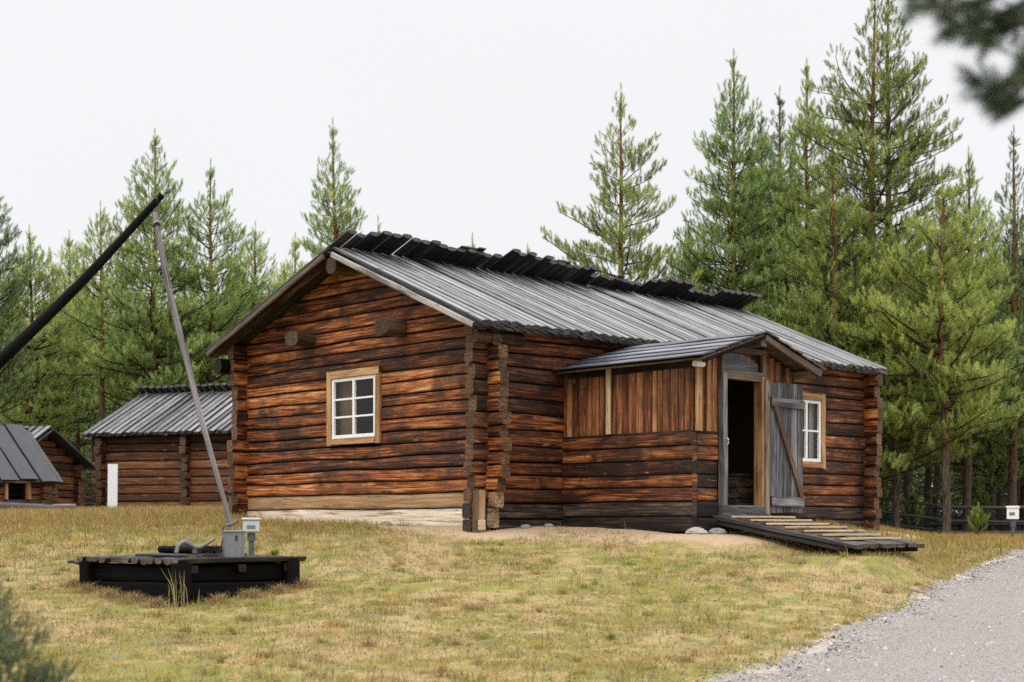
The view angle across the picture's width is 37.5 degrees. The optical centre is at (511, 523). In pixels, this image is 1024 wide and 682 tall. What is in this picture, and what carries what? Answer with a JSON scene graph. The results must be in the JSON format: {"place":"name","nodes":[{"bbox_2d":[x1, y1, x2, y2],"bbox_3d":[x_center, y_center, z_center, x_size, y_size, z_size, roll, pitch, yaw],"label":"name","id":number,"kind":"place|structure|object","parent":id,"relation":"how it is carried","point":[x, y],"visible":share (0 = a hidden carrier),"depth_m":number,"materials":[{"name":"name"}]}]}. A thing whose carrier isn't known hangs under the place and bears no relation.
{"place":"outdoors","nodes":[
{"label":"outdoors","id":0,"kind":"place"},
{"bbox_2d":[0,193,163,368],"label":"well sweep","id":1,"kind":"object","parent":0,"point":[14,347],"visible":1,"depth_m":16.39,"materials":[{"name":"wood"}]},
{"bbox_2d":[150,202,238,526],"bbox_3d":[-3.459,-1.772,16.382,1.082,3.624,0.142,0,0,20],"label":"lifting rod","id":2,"kind":"object","parent":1,"relation":"hanging from","point":[154,219],"visible":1,"depth_m":16.40,"materials":[{"name":"weathered grey wood"}]},
{"bbox_2d":[0,523,983,681],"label":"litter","id":3,"kind":"object","parent":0,"point":[454,619],"visible":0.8,"depth_m":14.43,"materials":[{"name":"brown plant"}]},
{"bbox_2d":[0,503,1023,681],"bbox_3d":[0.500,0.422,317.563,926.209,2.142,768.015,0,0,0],"label":"ground","id":4,"kind":"structure","parent":0,"point":[691,545],"depth_m":15.73,"materials":[{"name":"plant"}]},
{"bbox_2d":[0,292,28,396],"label":"pine tree","id":5,"kind":"object","parent":4,"relation":"on","point":[15,312],"visible":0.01,"depth_m":62.98,"materials":[{"name":"green plant"}]},
{"bbox_2d":[0,196,41,412],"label":"pine tree","id":6,"kind":"object","parent":4,"relation":"on","point":[16,283],"visible":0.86,"depth_m":41.86,"materials":[{"name":"green plant"}]},
{"bbox_2d":[0,337,58,426],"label":"pine tree","id":7,"kind":"object","parent":4,"relation":"on","point":[21,400],"visible":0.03,"depth_m":48.51,"materials":[{"name":"green plant"}]},
{"bbox_2d":[0,423,76,509],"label":"raised hut","id":8,"kind":"object","parent":4,"relation":"on","point":[27,468],"visible":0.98,"depth_m":31.60,"materials":[{"name":"wood"}]},
{"bbox_2d":[0,580,78,681],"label":"juniper bush","id":9,"kind":"object","parent":4,"relation":"on","point":[43,674],"visible":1,"depth_m":6.12,"materials":[{"name":"green plant"}]},
{"bbox_2d":[10,304,86,442],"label":"pine tree","id":10,"kind":"object","parent":4,"relation":"on","point":[55,420],"visible":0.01,"depth_m":56.57,"materials":[{"name":"green plant"}]},
{"bbox_2d":[0,224,99,438],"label":"pine tree","id":11,"kind":"object","parent":4,"relation":"on","point":[32,409],"visible":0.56,"depth_m":45.76,"materials":[{"name":"green plant"}]},
{"bbox_2d":[15,328,84,435],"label":"pine tree","id":12,"kind":"object","parent":4,"relation":"on","point":[76,431],"visible":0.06,"depth_m":52.01,"materials":[{"name":"green plant"}]},
{"bbox_2d":[17,324,85,441],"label":"pine tree","id":13,"kind":"object","parent":4,"relation":"on","point":[78,390],"visible":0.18,"depth_m":48.50,"materials":[{"name":"green plant"}]},
{"bbox_2d":[17,425,95,506],"bbox_3d":[-12.182,-1.224,36.521,3.003,2.265,3.003,0,0,30],"label":"gabled hut","id":14,"kind":"object","parent":4,"relation":"on","point":[70,462],"visible":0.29,"depth_m":36.52,"materials":[{"name":"brown wood"}]},
{"bbox_2d":[52,576,78,587],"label":"grass tuft","id":15,"kind":"object","parent":4,"relation":"on","point":[71,583],"visible":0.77,"depth_m":16.79,"materials":[{"name":"beige plant"}]},
{"bbox_2d":[34,229,115,442],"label":"pine tree","id":16,"kind":"object","parent":4,"relation":"on","point":[70,256],"visible":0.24,"depth_m":51.83,"materials":[{"name":"green plant"}]},
{"bbox_2d":[63,582,105,593],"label":"grass tuft","id":17,"kind":"object","parent":4,"relation":"on","point":[85,588],"visible":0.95,"depth_m":16.39,"materials":[{"name":"beige plant"}]},
{"bbox_2d":[64,295,108,489],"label":"pine tree","id":18,"kind":"object","parent":4,"relation":"on","point":[82,398],"visible":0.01,"depth_m":65.10,"materials":[{"name":"green plant"}]},
{"bbox_2d":[63,300,113,481],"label":"pine tree","id":19,"kind":"object","parent":4,"relation":"on","point":[88,418],"visible":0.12,"depth_m":54.00,"materials":[{"name":"green plant"}]},
{"bbox_2d":[67,305,111,482],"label":"pine tree","id":20,"kind":"object","parent":4,"relation":"on","point":[83,446],"depth_m":72.11,"materials":[{"name":"green plant"}]},
{"bbox_2d":[85,497,93,504],"bbox_3d":[-11.358,-0.385,39.418,1.933,0.828,0.157,0,0,-11],"label":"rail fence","id":21,"kind":"object","parent":4,"relation":"on","point":[88,498],"visible":0.01,"depth_m":39.41,"materials":[{"name":"wood"}]},
{"bbox_2d":[64,289,122,494],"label":"pine tree","id":22,"kind":"object","parent":4,"relation":"on","point":[85,443],"visible":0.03,"depth_m":63.48,"materials":[{"name":"green plant"}]},
{"bbox_2d":[39,199,148,421],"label":"pine tree","id":23,"kind":"object","parent":4,"relation":"on","point":[75,344],"visible":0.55,"depth_m":44.76,"materials":[{"name":"green plant"}]},
{"bbox_2d":[86,586,127,599],"bbox_3d":[-4.252,0.732,16.110,0.614,0.162,0.407,0,0,0],"label":"grass tuft","id":24,"kind":"object","parent":4,"relation":"on","point":[108,593],"visible":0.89,"depth_m":16.07,"materials":[{"name":"beige plant"}]},
{"bbox_2d":[85,267,129,480],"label":"pine tree","id":25,"kind":"object","parent":4,"relation":"on","point":[106,301],"visible":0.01,"depth_m":71.78,"materials":[{"name":"green plant"}]},
{"bbox_2d":[80,322,139,456],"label":"pine tree","id":26,"kind":"object","parent":4,"relation":"on","point":[85,429],"visible":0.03,"depth_m":59.12,"materials":[{"name":"green plant"}]},
{"bbox_2d":[107,464,117,507],"bbox_3d":[-9.268,-0.744,35.000,0.250,1.279,0.048,0,0,11],"label":"white board","id":27,"kind":"object","parent":4,"relation":"on","point":[112,499],"visible":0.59,"depth_m":34.98,"materials":[{"name":"white wood"}]},
{"bbox_2d":[95,281,173,417],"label":"pine tree","id":28,"kind":"object","parent":4,"relation":"on","point":[118,402],"visible":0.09,"depth_m":47.48,"materials":[{"name":"green plant"}]},
{"bbox_2d":[110,590,158,604],"bbox_3d":[-3.936,0.764,15.801,0.549,0.163,0.408,0,0,0],"label":"grass tuft","id":29,"kind":"object","parent":4,"relation":"on","point":[136,596],"visible":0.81,"depth_m":15.79,"materials":[{"name":"beige plant"}]},
{"bbox_2d":[79,129,220,401],"bbox_3d":[-10.508,-5.806,43.837,4.073,11.596,4.379,0,0,-16],"label":"pine tree","id":30,"kind":"object","parent":4,"relation":"on","point":[131,250],"visible":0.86,"depth_m":43.49,"materials":[{"name":"green plant"}]},
{"bbox_2d":[125,305,180,403],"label":"pine tree","id":31,"kind":"object","parent":4,"relation":"on","point":[164,359],"visible":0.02,"depth_m":51.49,"materials":[{"name":"green plant"}]},
{"bbox_2d":[128,596,183,608],"bbox_3d":[-3.624,0.797,15.501,0.604,0.168,0.421,0,0,13],"label":"grass tuft","id":32,"kind":"object","parent":4,"relation":"on","point":[156,601],"visible":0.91,"depth_m":15.48,"materials":[{"name":"beige plant"}]},
{"bbox_2d":[109,265,207,413],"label":"pine tree","id":33,"kind":"object","parent":4,"relation":"on","point":[183,292],"visible":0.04,"depth_m":52.69,"materials":[{"name":"green plant"}]},
{"bbox_2d":[164,572,198,607],"bbox_3d":[-3.412,0.646,15.419,0.421,0.452,0.211,0,0,0],"label":"grass tuft","id":34,"kind":"object","parent":4,"relation":"on","point":[174,586],"visible":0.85,"depth_m":15.41,"materials":[{"name":"beige plant"}]},
{"bbox_2d":[68,538,306,606],"bbox_3d":[-3.592,0.601,16.793,2.057,0.899,1.811,0,0,41],"label":"well","id":35,"kind":"object","parent":4,"relation":"on","point":[204,564],"visible":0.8,"depth_m":16.17,"materials":[{"name":"brown wood"}]},
{"bbox_2d":[218,527,245,556],"bbox_3d":[-3.039,0.195,16.291,0.286,0.330,0.200,0,0,-21],"label":"zinc box","id":36,"kind":"object","parent":35,"relation":"on","point":[233,543],"visible":1,"depth_m":16.22,"materials":[{"name":"metal"}]},
{"bbox_2d":[174,311,223,389],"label":"pine tree","id":37,"kind":"object","parent":4,"relation":"on","point":[198,358],"visible":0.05,"depth_m":50.49,"materials":[{"name":"green plant"}]},
{"bbox_2d":[172,263,227,323],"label":"pine tree","id":38,"kind":"object","parent":4,"relation":"on","point":[195,292],"visible":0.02,"depth_m":71.55,"materials":[{"name":"green plant"}]},
{"bbox_2d":[142,158,271,391],"bbox_3d":[-9.145,-5.471,44.815,3.920,10.937,4.012,0,0,-22],"label":"pine tree","id":39,"kind":"object","parent":4,"relation":"on","point":[211,275],"visible":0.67,"depth_m":44.68,"materials":[{"name":"green plant"}]},
{"bbox_2d":[200,593,238,604],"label":"grass tuft","id":40,"kind":"object","parent":4,"relation":"on","point":[216,601],"visible":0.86,"depth_m":15.66,"materials":[{"name":"beige plant"}]},
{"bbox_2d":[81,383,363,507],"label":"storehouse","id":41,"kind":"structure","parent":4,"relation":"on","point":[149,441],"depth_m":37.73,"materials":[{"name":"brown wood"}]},
{"bbox_2d":[203,264,258,380],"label":"pine tree","id":42,"kind":"object","parent":4,"relation":"on","point":[221,315],"visible":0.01,"depth_m":52.35,"materials":[{"name":"green plant"}]},
{"bbox_2d":[208,273,258,333],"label":"pine tree","id":43,"kind":"object","parent":4,"relation":"on","point":[225,286],"visible":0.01,"depth_m":65.45,"materials":[{"name":"green plant"}]},
{"bbox_2d":[222,282,266,388],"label":"pine tree","id":44,"kind":"object","parent":4,"relation":"on","point":[262,297],"visible":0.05,"depth_m":47.41,"materials":[{"name":"green plant"}]},
{"bbox_2d":[205,221,286,390],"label":"pine tree","id":45,"kind":"object","parent":4,"relation":"on","point":[254,269],"visible":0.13,"depth_m":47.69,"materials":[{"name":"green plant"}]},
{"bbox_2d":[228,586,272,599],"bbox_3d":[-2.792,0.733,16.043,0.556,0.165,0.427,0,0,0],"label":"grass tuft","id":46,"kind":"object","parent":4,"relation":"on","point":[247,594],"visible":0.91,"depth_m":16.01,"materials":[{"name":"beige plant"}]},
{"bbox_2d":[242,518,260,554],"bbox_3d":[-3.095,0.333,17.900,0.214,0.802,0.185,0,0,-9],"label":"mailbox","id":47,"kind":"object","parent":4,"relation":"on","point":[251,524],"visible":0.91,"depth_m":17.83,"materials":[{"name":"metal"}]},
{"bbox_2d":[270,547,280,562],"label":"pine seedling","id":48,"kind":"object","parent":4,"relation":"on","point":[276,552],"visible":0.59,"depth_m":18.18,"materials":[{"name":"green plant"}]},
{"bbox_2d":[261,231,305,301],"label":"pine tree","id":49,"kind":"object","parent":4,"relation":"on","point":[279,277],"visible":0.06,"depth_m":42.75,"materials":[{"name":"green plant"}]},
{"bbox_2d":[264,582,303,594],"bbox_3d":[-2.521,0.695,16.342,0.564,0.170,0.411,0,0,0],"label":"grass tuft","id":50,"kind":"object","parent":4,"relation":"on","point":[280,589],"visible":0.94,"depth_m":16.30,"materials":[{"name":"beige plant"}]},
{"bbox_2d":[283,576,335,588],"bbox_3d":[-2.276,0.655,16.678,0.463,0.176,0.534,0,0,42],"label":"grass tuft","id":51,"kind":"object","parent":4,"relation":"on","point":[305,582],"visible":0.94,"depth_m":16.64,"materials":[{"name":"beige plant"}]},
{"bbox_2d":[282,117,368,284],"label":"pine tree","id":52,"kind":"object","parent":4,"relation":"on","point":[335,226],"visible":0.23,"depth_m":44.81,"materials":[{"name":"green plant"}]},
{"bbox_2d":[24,292,1007,526],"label":"forest","id":53,"kind":"object","parent":4,"relation":"on","point":[920,492],"depth_m":80.04,"materials":[{"name":"green plant"}]},
{"bbox_2d":[519,524,531,528],"bbox_3d":[0.193,0.055,21.300,0.163,0.092,0.147,0,0,-42],"label":"stone","id":54,"kind":"object","parent":4,"relation":"on","point":[526,526],"visible":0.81,"depth_m":21.25,"materials":[{"name":"stone"}]},
{"bbox_2d":[206,230,889,532],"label":"log house","id":55,"kind":"structure","parent":4,"relation":"on","point":[472,389],"depth_m":22.29,"materials":[{"name":"brown wood"}]},
{"bbox_2d":[326,366,381,445],"bbox_3d":[-2.375,-1.796,23.282,0.245,1.160,1.345,0,0,-43],"label":"window","id":56,"kind":"structure","parent":55,"relation":"in","point":[348,379],"depth_m":23.37,"materials":[{"name":"white paint"}]},
{"bbox_2d":[716,474,752,504],"bbox_3d":[3.318,-0.460,21.913,0.640,0.510,0.420,0,0,-43],"label":"storage box","id":57,"kind":"object","parent":55,"relation":"on","point":[740,489],"visible":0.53,"depth_m":21.66,"materials":[{"name":"brown wood"}]},
{"bbox_2d":[717,347,766,375],"bbox_3d":[3.182,-2.254,20.937,1.010,0.378,0.132,0,0,-43],"label":"transom window","id":58,"kind":"structure","parent":55,"relation":"in","point":[723,365],"depth_m":21.00,"materials":[{"name":"grey wood"}]},
{"bbox_2d":[764,379,804,513],"bbox_3d":[3.861,-1.075,21.424,0.836,1.890,0.097,0,0,-37],"label":"door","id":59,"kind":"structure","parent":55,"relation":"in","point":[784,405],"depth_m":21.41,"materials":[{"name":"grey wood"}]},
{"bbox_2d":[803,392,825,468],"bbox_3d":[5.024,-1.611,26.110,1.063,1.298,0.257,0,0,-43],"label":"window","id":60,"kind":"structure","parent":55,"relation":"in","point":[810,399],"depth_m":26.30,"materials":[{"name":"white paint"}]},
{"bbox_2d":[544,523,553,526],"bbox_3d":[0.524,0.036,21.463,0.145,0.078,0.098,0,0,0],"label":"stone","id":61,"kind":"object","parent":4,"relation":"on","point":[548,525],"visible":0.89,"depth_m":21.43,"materials":[{"name":"stone"}]},
{"bbox_2d":[86,480,1023,531],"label":"undergrowth","id":62,"kind":"object","parent":4,"relation":"on","point":[922,522],"visible":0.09,"depth_m":44.68,"materials":[{"name":"green plant"}]},
{"bbox_2d":[538,82,703,290],"bbox_3d":[3.094,-5.984,40.944,5.477,12.028,4.996,0,0,-22],"label":"pine tree","id":63,"kind":"object","parent":4,"relation":"on","point":[651,259],"visible":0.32,"depth_m":40.72,"materials":[{"name":"green plant"}]},
{"bbox_2d":[657,225,713,290],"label":"pine tree","id":64,"kind":"object","parent":4,"relation":"on","point":[681,262],"visible":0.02,"depth_m":72.78,"materials":[{"name":"green plant"}]},
{"bbox_2d":[658,220,715,292],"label":"pine tree","id":65,"kind":"object","parent":4,"relation":"on","point":[675,275],"visible":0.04,"depth_m":43.79,"materials":[{"name":"green plant"}]},
{"bbox_2d":[685,527,707,533],"bbox_3d":[2.472,0.123,20.119,0.306,0.160,0.224,0,0,23],"label":"stone","id":66,"kind":"object","parent":4,"relation":"on","point":[695,530],"visible":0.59,"depth_m":20.04,"materials":[{"name":"grey stone"}]},
{"bbox_2d":[708,528,726,533],"bbox_3d":[2.764,0.126,20.272,0.255,0.139,0.207,0,0,0],"label":"stone","id":67,"kind":"object","parent":4,"relation":"on","point":[717,531],"visible":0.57,"depth_m":20.19,"materials":[{"name":"stone"}]},
{"bbox_2d":[662,47,803,327],"bbox_3d":[6.429,-6.804,43.116,4.805,13.617,4.673,0,0,0],"label":"pine tree","id":68,"kind":"object","parent":4,"relation":"on","point":[734,196],"visible":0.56,"depth_m":42.61,"materials":[{"name":"green plant"}]},
{"bbox_2d":[715,109,820,333],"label":"pine tree","id":69,"kind":"object","parent":4,"relation":"on","point":[761,127],"visible":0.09,"depth_m":46.61,"materials":[{"name":"green plant"}]},
{"bbox_2d":[737,87,819,337],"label":"pine tree","id":70,"kind":"object","parent":4,"relation":"on","point":[781,139],"visible":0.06,"depth_m":47.98,"materials":[{"name":"green plant"}]},
{"bbox_2d":[753,56,855,331],"bbox_3d":[8.881,-7.119,46.013,3.935,14.291,3.727,0,0,34],"label":"pine tree","id":71,"kind":"object","parent":4,"relation":"on","point":[805,189],"visible":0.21,"depth_m":45.75,"materials":[{"name":"green plant"}]},
{"bbox_2d":[713,515,924,553],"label":"ramp","id":72,"kind":"structure","parent":4,"relation":"on","point":[839,539],"depth_m":19.66,"materials":[{"name":"grey wood"}]},
{"bbox_2d":[758,142,940,482],"bbox_3d":[8.023,-4.767,38.156,5.586,9.916,5.453,0,0,0],"label":"pine tree","id":73,"kind":"object","parent":4,"relation":"on","point":[835,271],"visible":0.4,"depth_m":37.71,"materials":[{"name":"green plant"}]},
{"bbox_2d":[867,230,900,516],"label":"pine tree","id":74,"kind":"object","parent":4,"relation":"on","point":[888,457],"depth_m":64.15,"materials":[{"name":"green plant"}]},
{"bbox_2d":[879,471,893,520],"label":"pine sapling","id":75,"kind":"object","parent":4,"relation":"on","point":[885,494],"visible":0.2,"depth_m":39.94,"materials":[{"name":"green plant"}]},
{"bbox_2d":[770,0,1004,468],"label":"pine tree","id":76,"kind":"object","parent":4,"relation":"on","point":[873,168],"visible":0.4,"depth_m":39.61,"materials":[{"name":"green plant"}]},
{"bbox_2d":[888,467,925,481],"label":"pine tree","id":77,"kind":"object","parent":4,"relation":"on","point":[915,471],"depth_m":70.36,"materials":[{"name":"green plant"}]},
{"bbox_2d":[882,436,936,522],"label":"pine tree","id":78,"kind":"object","parent":4,"relation":"on","point":[915,447],"visible":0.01,"depth_m":50.16,"materials":[{"name":"green plant"}]},
{"bbox_2d":[893,281,934,528],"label":"pine tree","id":79,"kind":"object","parent":4,"relation":"on","point":[905,487],"visible":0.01,"depth_m":52.46,"materials":[{"name":"green plant"}]},
{"bbox_2d":[900,489,928,529],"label":"pine sapling","id":80,"kind":"object","parent":4,"relation":"on","point":[906,508],"visible":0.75,"depth_m":39.44,"materials":[{"name":"green plant"}]},
{"bbox_2d":[849,261,985,528],"bbox_3d":[9.535,-3.123,36.947,4.339,7.196,4.512,0,0,0],"label":"pine tree","id":81,"kind":"object","parent":4,"relation":"on","point":[892,434],"visible":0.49,"depth_m":36.59,"materials":[{"name":"green plant"}]},
{"bbox_2d":[834,165,1021,533],"bbox_3d":[9.921,-3.973,35.929,4.472,9.155,4.535,0,0,0],"label":"pine tree","id":82,"kind":"object","parent":4,"relation":"on","point":[954,325],"visible":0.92,"depth_m":35.66,"materials":[{"name":"green plant"}]},
{"bbox_2d":[913,237,948,527],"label":"pine tree","id":83,"kind":"object","parent":4,"relation":"on","point":[927,484],"visible":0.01,"depth_m":70.69,"materials":[{"name":"brown plant"}]},
{"bbox_2d":[905,238,959,524],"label":"pine tree","id":84,"kind":"object","parent":4,"relation":"on","point":[909,482],"visible":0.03,"depth_m":59.01,"materials":[{"name":"green plant"}]},
{"bbox_2d":[913,227,956,527],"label":"pine tree","id":85,"kind":"object","parent":4,"relation":"on","point":[937,475],"depth_m":62.66,"materials":[{"name":"green plant"}]},
{"bbox_2d":[891,264,1005,500],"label":"pine tree","id":86,"kind":"object","parent":4,"relation":"on","point":[957,465],"depth_m":66.11,"materials":[{"name":"green plant"}]},
{"bbox_2d":[878,497,1023,533],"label":"rail fence","id":87,"kind":"object","parent":4,"relation":"on","point":[939,506],"visible":0.42,"depth_m":37.66,"materials":[{"name":"wood"}]},
{"bbox_2d":[885,0,1023,128],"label":"pine tree","id":88,"kind":"object","parent":4,"relation":"on","point":[1002,102],"visible":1,"depth_m":3.61,"materials":[{"name":"green plant"}]},
{"bbox_2d":[917,146,1023,530],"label":"pine tree","id":89,"kind":"object","parent":4,"relation":"on","point":[968,466],"visible":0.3,"depth_m":40.73,"materials":[{"name":"green plant"}]},
{"bbox_2d":[930,500,1023,532],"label":"rail fence","id":90,"kind":"object","parent":4,"relation":"on","point":[935,524],"visible":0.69,"depth_m":41.16,"materials":[{"name":"wood"}]},
{"bbox_2d":[932,295,1023,499],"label":"pine tree","id":91,"kind":"object","parent":4,"relation":"on","point":[963,445],"visible":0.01,"depth_m":47.98,"materials":[{"name":"green plant"}]},
{"bbox_2d":[933,237,1023,530],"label":"pine tree","id":92,"kind":"object","parent":4,"relation":"on","point":[994,454],"visible":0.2,"depth_m":43.55,"materials":[{"name":"green plant"}]},
{"bbox_2d":[968,502,990,534],"bbox_3d":[9.569,-0.029,30.998,0.468,0.883,0.502,0,0,-26],"label":"pine seedling","id":93,"kind":"object","parent":4,"relation":"on","point":[978,513],"visible":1,"depth_m":30.97,"materials":[{"name":"green plant"}]},
{"bbox_2d":[955,237,1010,517],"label":"pine tree","id":94,"kind":"object","parent":4,"relation":"on","point":[984,485],"depth_m":58.38,"materials":[{"name":"green plant"}]},
{"bbox_2d":[971,486,995,529],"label":"pine sapling","id":95,"kind":"object","parent":4,"relation":"on","point":[980,496],"visible":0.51,"depth_m":42.96,"materials":[{"name":"green plant"}]},
{"bbox_2d":[955,317,1023,529],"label":"pine tree","id":96,"kind":"object","parent":4,"relation":"on","point":[1020,484],"visible":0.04,"depth_m":49.69,"materials":[{"name":"green plant"}]},
{"bbox_2d":[972,437,1007,529],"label":"pine tree","id":97,"kind":"object","parent":4,"relation":"on","point":[1000,502],"depth_m":62.36,"materials":[{"name":"brown plant"}]},
{"bbox_2d":[979,124,1023,530],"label":"pine tree","id":98,"kind":"object","parent":4,"relation":"on","point":[1012,459],"visible":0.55,"depth_m":41.90,"materials":[{"name":"green plant"}]},
{"bbox_2d":[984,235,1023,485],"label":"pine tree","id":99,"kind":"object","parent":4,"relation":"on","point":[1020,303],"visible":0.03,"depth_m":46.94,"materials":[{"name":"green plant"}]},
{"bbox_2d":[984,211,1023,527],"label":"pine tree","id":100,"kind":"object","parent":4,"relation":"on","point":[1018,494],"visible":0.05,"depth_m":57.24,"materials":[{"name":"green plant"}]},
{"bbox_2d":[989,267,1022,371],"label":"pine tree","id":101,"kind":"object","parent":4,"relation":"on","point":[1010,282],"visible":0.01,"depth_m":52.31,"materials":[{"name":"green plant"}]},
{"bbox_2d":[1006,506,1019,536],"bbox_3d":[9.963,0.057,30.000,0.231,0.814,0.200,0,0,29],"label":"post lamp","id":102,"kind":"object","parent":4,"relation":"on","point":[1012,513],"visible":0.93,"depth_m":29.95,"materials":[{"name":"white plastic"}]},
{"bbox_2d":[0,0,1023,520],"label":"sky","id":103,"kind":"structure","parent":0,"point":[454,119],"materials":[{"name":"white"}]},
{"bbox_2d":[683,549,1023,681],"bbox_3d":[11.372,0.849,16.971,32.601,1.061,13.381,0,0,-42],"label":"gravel path","id":104,"kind":"structure","parent":0,"point":[915,670],"depth_m":13.52,"materials":[{"name":"grey gravel"}]}
]}

